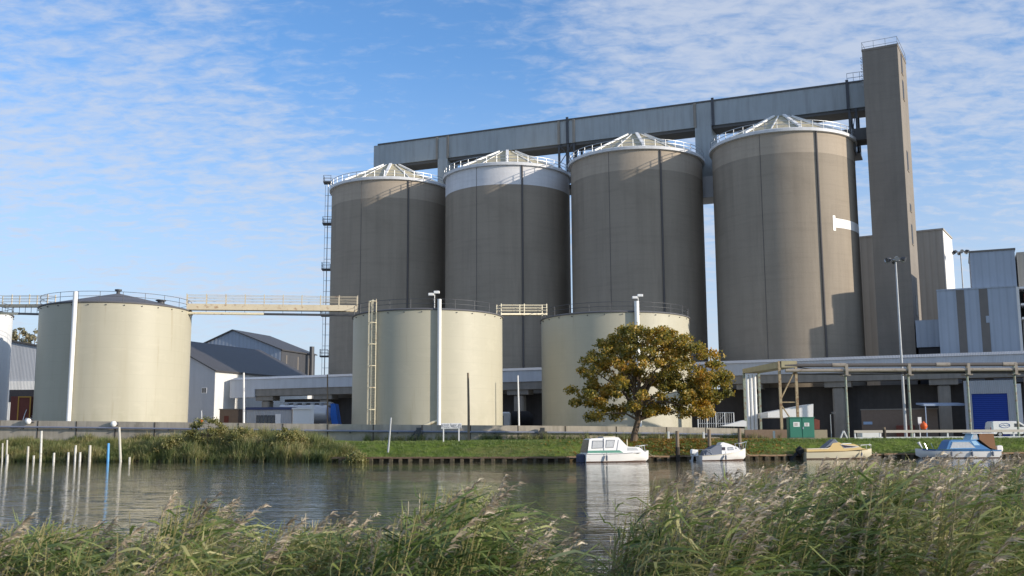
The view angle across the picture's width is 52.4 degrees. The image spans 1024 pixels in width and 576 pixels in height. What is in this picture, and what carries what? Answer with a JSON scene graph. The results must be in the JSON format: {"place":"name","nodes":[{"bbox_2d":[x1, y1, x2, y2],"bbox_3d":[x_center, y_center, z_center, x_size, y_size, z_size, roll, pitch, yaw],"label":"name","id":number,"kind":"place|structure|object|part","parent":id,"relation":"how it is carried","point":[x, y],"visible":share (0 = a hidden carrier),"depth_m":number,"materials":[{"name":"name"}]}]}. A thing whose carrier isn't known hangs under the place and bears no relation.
{"place":"outdoors","nodes":[
{"label":"outdoors","id":0,"kind":"place"},
{"bbox_2d":[0,457,1023,575],"bbox_3d":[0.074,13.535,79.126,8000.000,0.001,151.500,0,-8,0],"label":"river water","id":1,"kind":"structure","parent":0,"point":[142,492],"depth_m":44.01,"materials":[{"name":"black liquid"}]},
{"bbox_2d":[1,443,3,461],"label":"mooring stake","id":2,"kind":"object","parent":1,"relation":"in","point":[2,452],"visible":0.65,"depth_m":106.66,"materials":[{"name":"white wood"}]},
{"bbox_2d":[5,440,7,461],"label":"mooring stake","id":3,"kind":"object","parent":1,"relation":"in","point":[6,448],"visible":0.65,"depth_m":106.65,"materials":[{"name":"white wood"}]},
{"bbox_2d":[26,446,28,461],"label":"mooring stake","id":4,"kind":"object","parent":1,"relation":"in","point":[27,459],"visible":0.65,"depth_m":106.06,"materials":[{"name":"white wood"}]},
{"bbox_2d":[39,431,42,461],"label":"mooring stake","id":5,"kind":"object","parent":1,"relation":"in","point":[41,437],"visible":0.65,"depth_m":105.89,"materials":[{"name":"white wood"}]},
{"bbox_2d":[74,445,76,461],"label":"mooring stake","id":6,"kind":"object","parent":1,"relation":"in","point":[75,451],"visible":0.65,"depth_m":105.03,"materials":[{"name":"white wood"}]},
{"bbox_2d":[88,445,90,461],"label":"mooring stake","id":7,"kind":"object","parent":1,"relation":"in","point":[89,455],"visible":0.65,"depth_m":104.67,"materials":[{"name":"white wood"}]},
{"bbox_2d":[107,443,109,461],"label":"mooring stake","id":8,"kind":"object","parent":1,"relation":"in","point":[108,447],"visible":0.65,"depth_m":104.31,"materials":[{"name":"blue wood"}]},
{"bbox_2d":[118,427,121,461],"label":"mooring stake","id":9,"kind":"object","parent":1,"relation":"in","point":[119,441],"visible":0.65,"depth_m":104.12,"materials":[{"name":"white wood"}]},
{"bbox_2d":[568,436,652,461],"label":"cabin boat","id":10,"kind":"object","parent":1,"relation":"on","point":[608,449],"visible":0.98,"depth_m":89.80,"materials":[{"name":"white plastic"}]},
{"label":"cabin window","id":11,"kind":"part","parent":10,"relation":"part of","materials":[{"name":"white glass"}]},
{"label":"cabin window","id":12,"kind":"part","parent":10,"relation":"part of","materials":[{"name":"grey glass"}]},
{"bbox_2d":[330,452,1023,461],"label":"timber piling","id":13,"kind":"object","parent":1,"relation":"in","point":[567,459],"visible":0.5,"depth_m":95.70,"materials":[{"name":"brown wood"}]},
{"bbox_2d":[675,431,679,459],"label":"mooring post","id":14,"kind":"object","parent":1,"relation":"in","point":[677,448],"visible":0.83,"depth_m":95.61,"materials":[{"name":"wood"}]},
{"bbox_2d":[707,429,710,447],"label":"mooring post","id":15,"kind":"object","parent":1,"relation":"in","point":[709,436],"visible":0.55,"depth_m":96.43,"materials":[{"name":"brown wood"}]},
{"bbox_2d":[685,441,746,460],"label":"cabin boat","id":16,"kind":"object","parent":1,"relation":"on","point":[720,451],"visible":0.98,"depth_m":93.84,"materials":[{"name":"white plastic"}]},
{"bbox_2d":[738,428,741,448],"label":"mooring post","id":17,"kind":"object","parent":1,"relation":"in","point":[739,437],"visible":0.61,"depth_m":97.06,"materials":[{"name":"wood"}]},
{"bbox_2d":[788,439,873,458],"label":"cabin boat","id":18,"kind":"object","parent":1,"relation":"on","point":[831,448],"visible":0.96,"depth_m":97.98,"materials":[{"name":"beige plastic"}]},
{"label":"cabin window","id":19,"kind":"part","parent":18,"relation":"part of","materials":[{"name":"grey glass"}]},
{"bbox_2d":[899,433,1002,457],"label":"cabin boat","id":20,"kind":"object","parent":1,"relation":"on","point":[981,445],"visible":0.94,"depth_m":99.17,"materials":[{"name":"blue paint"}]},
{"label":"cabin window","id":21,"kind":"part","parent":20,"relation":"part of","materials":[{"name":"white glass"}]},
{"bbox_2d":[0,0,1023,388],"label":"sky","id":22,"kind":"structure","parent":0,"point":[175,148],"materials":[{"name":"blue"}]},
{"bbox_2d":[4,436,1023,461],"bbox_3d":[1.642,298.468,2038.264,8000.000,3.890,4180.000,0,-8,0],"label":"ground","id":23,"kind":"structure","parent":0,"point":[378,446],"depth_m":99.25,"materials":[{"name":"green plant"}]},
{"bbox_2d":[0,302,13,419],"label":"storage tank","id":24,"kind":"object","parent":23,"relation":"on","point":[6,323],"visible":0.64,"depth_m":137.00,"materials":[{"name":"white metal"}]},
{"bbox_2d":[0,294,55,314],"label":"walkway bridge","id":25,"kind":"structure","parent":24,"relation":"attached to","point":[19,305],"depth_m":133.01,"materials":[{"name":"beige metal"}]},
{"bbox_2d":[7,340,36,419],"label":"pale shed","id":26,"kind":"structure","parent":23,"relation":"on","point":[22,369],"depth_m":164.90,"materials":[{"name":"white metal"}]},
{"bbox_2d":[9,390,33,401],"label":"window","id":27,"kind":"structure","parent":26,"relation":"in","point":[12,392],"depth_m":163.99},
{"bbox_2d":[10,396,33,420],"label":"container","id":28,"kind":"object","parent":23,"relation":"on","point":[19,405],"visible":0.49,"depth_m":125.45,"materials":[{"name":"red metal"}]},
{"bbox_2d":[12,327,31,343],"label":"distant tree","id":29,"kind":"object","parent":23,"relation":"on","point":[15,337],"visible":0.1,"depth_m":330.80,"materials":[{"name":"green plant"}]},
{"bbox_2d":[25,329,37,344],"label":"distant tree","id":30,"kind":"object","parent":23,"relation":"on","point":[30,338],"visible":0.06,"depth_m":330.45,"materials":[{"name":"green plant"}]},
{"bbox_2d":[23,289,192,421],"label":"storage tank","id":31,"kind":"object","parent":23,"relation":"on","point":[117,357],"visible":0.82,"depth_m":120.56,"materials":[{"name":"beige metal"}]},
{"bbox_2d":[186,294,357,315],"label":"walkway bridge","id":32,"kind":"structure","parent":31,"relation":"attached to","point":[301,308],"depth_m":130.99,"materials":[{"name":"beige metal"}]},
{"bbox_2d":[149,435,191,452],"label":"bush","id":33,"kind":"object","parent":23,"relation":"on","point":[169,442],"visible":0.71,"depth_m":104.84,"materials":[{"name":"green plant"}]},
{"bbox_2d":[0,423,362,461],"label":"rough grass","id":34,"kind":"structure","parent":23,"relation":"on","point":[318,449],"depth_m":104.63,"materials":[{"name":"green plant"}]},
{"bbox_2d":[182,417,240,445],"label":"bush","id":35,"kind":"object","parent":23,"relation":"on","point":[202,437],"visible":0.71,"depth_m":106.04,"materials":[{"name":"green plant"}]},
{"bbox_2d":[219,409,242,422],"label":"brick store","id":36,"kind":"structure","parent":23,"relation":"on","point":[230,415],"depth_m":137.05,"materials":[{"name":"brown brick"}]},
{"bbox_2d":[224,416,228,422],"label":"door","id":37,"kind":"structure","parent":36,"relation":"in","point":[226,418],"depth_m":136.92,"materials":[{"name":"red paint"}]},
{"bbox_2d":[221,426,264,447],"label":"bush","id":38,"kind":"object","parent":23,"relation":"on","point":[243,432],"visible":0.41,"depth_m":104.79,"materials":[{"name":"green plant"}]},
{"bbox_2d":[243,373,244,422],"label":"slim post","id":39,"kind":"object","parent":23,"relation":"on","point":[243,397],"visible":0.59,"depth_m":131.31,"materials":[{"name":"white metal"}]},
{"bbox_2d":[188,341,311,422],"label":"shed","id":40,"kind":"structure","parent":23,"relation":"on","point":[215,369],"depth_m":188.18,"materials":[{"name":"white paint"}]},
{"bbox_2d":[204,329,316,398],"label":"warehouse","id":41,"kind":"structure","parent":23,"relation":"on","point":[295,357],"depth_m":230.83,"materials":[{"name":"grey metal"}]},
{"bbox_2d":[245,407,296,423],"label":"portable cabin","id":42,"kind":"object","parent":23,"relation":"on","point":[269,414],"visible":0.34,"depth_m":133.03,"materials":[{"name":"metal"}]},
{"bbox_2d":[256,415,259,422],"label":"window","id":43,"kind":"structure","parent":42,"relation":"in","point":[257,416],"depth_m":132.93,"materials":[{"name":"glass"}]},
{"bbox_2d":[260,415,263,422],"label":"window","id":44,"kind":"structure","parent":42,"relation":"in","point":[261,416],"depth_m":132.93,"materials":[{"name":"glass"}]},
{"bbox_2d":[275,414,280,422],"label":"door","id":45,"kind":"structure","parent":42,"relation":"in","point":[277,416],"depth_m":132.97,"materials":[{"name":"white paint"}]},
{"bbox_2d":[259,427,312,449],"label":"bush","id":46,"kind":"object","parent":23,"relation":"on","point":[289,435],"visible":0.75,"depth_m":102.18,"materials":[{"name":"green plant"}]},
{"bbox_2d":[292,405,313,423],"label":"white kiosk","id":47,"kind":"object","parent":23,"relation":"on","point":[302,415],"visible":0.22,"depth_m":132.47,"materials":[{"name":"paint"}]},
{"bbox_2d":[279,402,341,423],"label":"tanker trailer","id":48,"kind":"object","parent":23,"relation":"on","point":[320,413],"visible":0.27,"depth_m":139.52,"materials":[{"name":"blue paint"}]},
{"bbox_2d":[309,346,313,398],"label":"chimney","id":49,"kind":"object","parent":23,"relation":"on","point":[311,361],"visible":0.34,"depth_m":235.70,"materials":[{"name":"metal"}]},
{"bbox_2d":[327,374,327,423],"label":"slim post","id":50,"kind":"object","parent":23,"relation":"on","point":[327,398],"visible":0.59,"depth_m":132.28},
{"bbox_2d":[342,450,368,461],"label":"bush","id":51,"kind":"object","parent":23,"relation":"on","point":[353,456],"visible":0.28,"depth_m":95.49,"materials":[{"name":"green plant"}]},
{"bbox_2d":[0,420,744,440],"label":"flood wall","id":52,"kind":"structure","parent":23,"relation":"on","point":[50,433],"depth_m":113.89,"materials":[{"name":"concrete"}]},
{"bbox_2d":[25,418,33,423],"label":"globe lamp","id":53,"kind":"object","parent":52,"relation":"attached to","point":[28,420],"visible":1,"depth_m":115.67,"materials":[{"name":"glass"}]},
{"bbox_2d":[110,421,118,426],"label":"globe lamp","id":54,"kind":"object","parent":52,"relation":"attached to","point":[113,423],"visible":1,"depth_m":114.45,"materials":[{"name":"glass"}]},
{"bbox_2d":[0,426,743,435],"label":"wall pipe","id":55,"kind":"object","parent":52,"relation":"attached to","point":[305,430],"depth_m":113.38,"materials":[{"name":"metal"}]},
{"bbox_2d":[319,163,444,397],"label":"concrete silo","id":56,"kind":"object","parent":23,"relation":"on","point":[387,224],"visible":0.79,"depth_m":183.03,"materials":[{"name":"grey concrete"}]},
{"bbox_2d":[387,418,391,452],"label":"leaning pole","id":57,"kind":"object","parent":23,"relation":"on","point":[389,436],"visible":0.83,"depth_m":98.94,"materials":[{"name":"metal"}]},
{"bbox_2d":[410,428,422,439],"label":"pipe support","id":58,"kind":"object","parent":23,"relation":"on","point":[418,431],"visible":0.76,"depth_m":110.69,"materials":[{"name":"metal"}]},
{"bbox_2d":[352,291,502,424],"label":"storage tank","id":59,"kind":"object","parent":23,"relation":"on","point":[413,366],"visible":0.77,"depth_m":124.60,"materials":[{"name":"beige metal"}]},
{"bbox_2d":[441,423,461,440],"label":"notice board","id":60,"kind":"object","parent":23,"relation":"on","point":[458,426],"visible":1,"depth_m":102.10,"materials":[{"name":"white paint"}]},
{"bbox_2d":[467,373,469,440],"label":"wooden pole","id":61,"kind":"object","parent":23,"relation":"on","point":[468,416],"visible":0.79,"depth_m":107.21,"materials":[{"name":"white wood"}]},
{"bbox_2d":[443,150,570,393],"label":"concrete silo","id":62,"kind":"object","parent":23,"relation":"on","point":[507,227],"visible":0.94,"depth_m":173.69,"materials":[{"name":"grey concrete"}]},
{"bbox_2d":[374,71,866,204],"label":"conveyor gallery","id":63,"kind":"object","parent":62,"relation":"on","point":[704,124],"visible":0.62,"depth_m":179.53,"materials":[{"name":"metal"}]},
{"bbox_2d":[0,451,1023,575],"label":"reed bed","id":64,"kind":"object","parent":23,"relation":"on","point":[937,520],"visible":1,"depth_m":6.55,"materials":[{"name":"green plant"}]},
{"bbox_2d":[503,411,532,425],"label":"black tanker","id":65,"kind":"object","parent":23,"relation":"on","point":[526,418],"visible":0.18,"depth_m":148.96,"materials":[{"name":"metal"}]},
{"bbox_2d":[517,375,519,425],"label":"slim post","id":66,"kind":"object","parent":23,"relation":"on","point":[518,401],"visible":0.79,"depth_m":127.20,"materials":[{"name":"white metal"}]},
{"bbox_2d":[534,428,546,438],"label":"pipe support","id":67,"kind":"object","parent":23,"relation":"on","point":[541,431],"visible":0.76,"depth_m":112.34,"materials":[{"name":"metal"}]},
{"bbox_2d":[363,430,780,440],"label":"wall weeds","id":68,"kind":"object","parent":23,"relation":"on","point":[570,436],"depth_m":112.09,"materials":[{"name":"green plant"}]},
{"bbox_2d":[540,294,691,426],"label":"storage tank","id":69,"kind":"object","parent":23,"relation":"on","point":[568,340],"visible":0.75,"depth_m":130.32,"materials":[{"name":"beige metal"}]},
{"bbox_2d":[496,304,546,315],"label":"walkway bridge","id":70,"kind":"structure","parent":69,"relation":"attached to","point":[522,314],"depth_m":135.78,"materials":[{"name":"beige metal"}]},
{"bbox_2d":[230,351,1023,437],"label":"covered gallery","id":71,"kind":"object","parent":23,"relation":"on","point":[267,391],"visible":0.48,"depth_m":146.97,"materials":[{"name":"metal"}]},
{"bbox_2d":[568,132,707,388],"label":"concrete silo","id":72,"kind":"object","parent":23,"relation":"on","point":[637,216],"visible":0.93,"depth_m":164.78,"materials":[{"name":"grey concrete"}]},
{"bbox_2d":[563,322,735,441],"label":"autumn tree","id":73,"kind":"object","parent":23,"relation":"on","point":[624,344],"visible":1,"depth_m":100.95,"materials":[{"name":"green plant"}]},
{"bbox_2d":[285,382,1023,437],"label":"silo plinth","id":74,"kind":"structure","parent":23,"relation":"on","point":[820,399],"depth_m":148.08,"materials":[{"name":"grey concrete"}]},
{"bbox_2d":[503,438,842,455],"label":"fallen leaves","id":75,"kind":"object","parent":23,"relation":"on","point":[683,440],"visible":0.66,"depth_m":101.14,"materials":[{"name":"orange plant"}]},
{"bbox_2d":[697,412,733,427],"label":"steel railing","id":76,"kind":"object","parent":23,"relation":"on","point":[715,423],"visible":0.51,"depth_m":118.00,"materials":[{"name":"white metal"}]},
{"bbox_2d":[723,420,746,426],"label":"white ramp","id":77,"kind":"structure","parent":23,"relation":"on","point":[742,423],"depth_m":117.48,"materials":[{"name":"paint"}]},
{"bbox_2d":[744,430,786,438],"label":"block wall","id":78,"kind":"structure","parent":23,"relation":"on","point":[769,433],"depth_m":114.86,"materials":[{"name":"beige concrete"}]},
{"bbox_2d":[758,404,812,417],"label":"white shelter","id":79,"kind":"object","parent":23,"relation":"on","point":[806,410],"visible":0.86,"depth_m":123.15,"materials":[{"name":"paint"}]},
{"bbox_2d":[709,114,866,388],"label":"concrete silo","id":80,"kind":"object","parent":23,"relation":"on","point":[788,263],"visible":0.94,"depth_m":155.02,"materials":[{"name":"grey concrete"}]},
{"bbox_2d":[786,417,814,438],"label":"electrical cabinet","id":81,"kind":"object","parent":23,"relation":"on","point":[800,427],"visible":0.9,"depth_m":110.95,"materials":[{"name":"green metal"}]},
{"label":"door","id":82,"kind":"part","parent":81,"relation":"part of","materials":[{"name":"green paint"}]},
{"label":"door","id":83,"kind":"part","parent":81,"relation":"part of","materials":[{"name":"green paint"}]},
{"bbox_2d":[814,419,819,429],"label":"red bin","id":84,"kind":"object","parent":23,"relation":"on","point":[816,424],"visible":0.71,"depth_m":116.98,"materials":[{"name":"brown paint"}]},
{"bbox_2d":[814,430,827,438],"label":"block plinth","id":85,"kind":"structure","parent":23,"relation":"on","point":[820,434],"depth_m":112.37,"materials":[{"name":"beige concrete"}]},
{"bbox_2d":[857,433,878,436],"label":"tank","id":86,"kind":"object","parent":23,"relation":"on","point":[867,434],"visible":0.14,"depth_m":115.83,"materials":[{"name":"white paint"}]},
{"bbox_2d":[742,361,1023,437],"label":"pipe rack","id":87,"kind":"object","parent":23,"relation":"on","point":[907,371],"visible":0.83,"depth_m":119.25,"materials":[{"name":"grey metal"}]},
{"bbox_2d":[883,427,885,437],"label":"mooring post","id":88,"kind":"object","parent":23,"relation":"on","point":[884,432],"visible":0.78,"depth_m":112.26,"materials":[{"name":"wood"}]},
{"bbox_2d":[860,36,921,384],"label":"lift tower","id":89,"kind":"structure","parent":23,"relation":"on","point":[892,204],"depth_m":155.69,"materials":[{"name":"concrete"}]},
{"bbox_2d":[911,224,913,245],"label":"window","id":90,"kind":"structure","parent":89,"relation":"in","point":[911,224],"depth_m":156.67,"materials":[{"name":"glass"}]},
{"bbox_2d":[915,295,918,316],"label":"window","id":91,"kind":"structure","parent":89,"relation":"in","point":[915,295],"depth_m":155.17,"materials":[{"name":"glass"}]},
{"bbox_2d":[884,256,907,436],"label":"mast light","id":92,"kind":"object","parent":23,"relation":"on","point":[896,259],"visible":0.98,"depth_m":126.35,"materials":[{"name":"metal"}]},
{"bbox_2d":[860,408,938,436],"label":"yard wall","id":93,"kind":"structure","parent":23,"relation":"on","point":[880,419],"depth_m":133.18,"materials":[{"name":"concrete"}]},
{"bbox_2d":[918,417,921,436],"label":"white board","id":94,"kind":"object","parent":23,"relation":"on","point":[919,421],"visible":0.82,"depth_m":127.23,"materials":[{"name":"paint"}]},
{"bbox_2d":[920,421,926,429],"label":"buoy","id":95,"kind":"object","parent":94,"relation":"attached to","point":[923,425],"visible":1,"depth_m":126.59,"materials":[{"name":"orange paint"}]},
{"bbox_2d":[915,320,940,383],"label":"annex","id":96,"kind":"object","parent":23,"relation":"on","point":[927,337],"visible":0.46,"depth_m":148.75,"materials":[{"name":"grey metal"}]},
{"bbox_2d":[854,429,1023,438],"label":"guard rail","id":97,"kind":"object","parent":23,"relation":"on","point":[914,431],"visible":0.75,"depth_m":114.38,"materials":[{"name":"white metal"}]},
{"bbox_2d":[916,403,964,436],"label":"canopy","id":98,"kind":"object","parent":23,"relation":"on","point":[942,404],"visible":0.82,"depth_m":129.22,"materials":[{"name":"white metal"}]},
{"bbox_2d":[952,249,968,287],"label":"mast light","id":99,"kind":"object","parent":23,"relation":"on","point":[960,252],"visible":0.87,"depth_m":177.14,"materials":[{"name":"metal"}]},
{"bbox_2d":[936,248,1023,382],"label":"clad building","id":100,"kind":"structure","parent":23,"relation":"on","point":[982,313],"depth_m":143.24,"materials":[{"name":"metal"}]},
{"bbox_2d":[963,376,1023,435],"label":"garage building","id":101,"kind":"structure","parent":23,"relation":"on","point":[992,400],"depth_m":127.19,"materials":[{"name":"grey metal"}]},
{"bbox_2d":[972,393,1009,435],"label":"roller door","id":102,"kind":"structure","parent":101,"relation":"in","point":[986,407],"depth_m":127.22,"materials":[{"name":"blue metal"}]},
{"bbox_2d":[985,421,1023,435],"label":"van","id":103,"kind":"object","parent":23,"relation":"on","point":[998,425],"visible":0.67,"depth_m":119.48,"materials":[{"name":"white paint"}]},
{"bbox_2d":[1015,252,1023,349],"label":"plant frame","id":104,"kind":"object","parent":23,"relation":"on","point":[1019,259],"visible":0.6,"depth_m":144.81,"materials":[{"name":"white metal"}]},
{"bbox_2d":[859,228,954,385],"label":"process building","id":105,"kind":"structure","parent":0,"point":[935,259],"depth_m":180.66,"materials":[{"name":"grey metal"}]}
]}

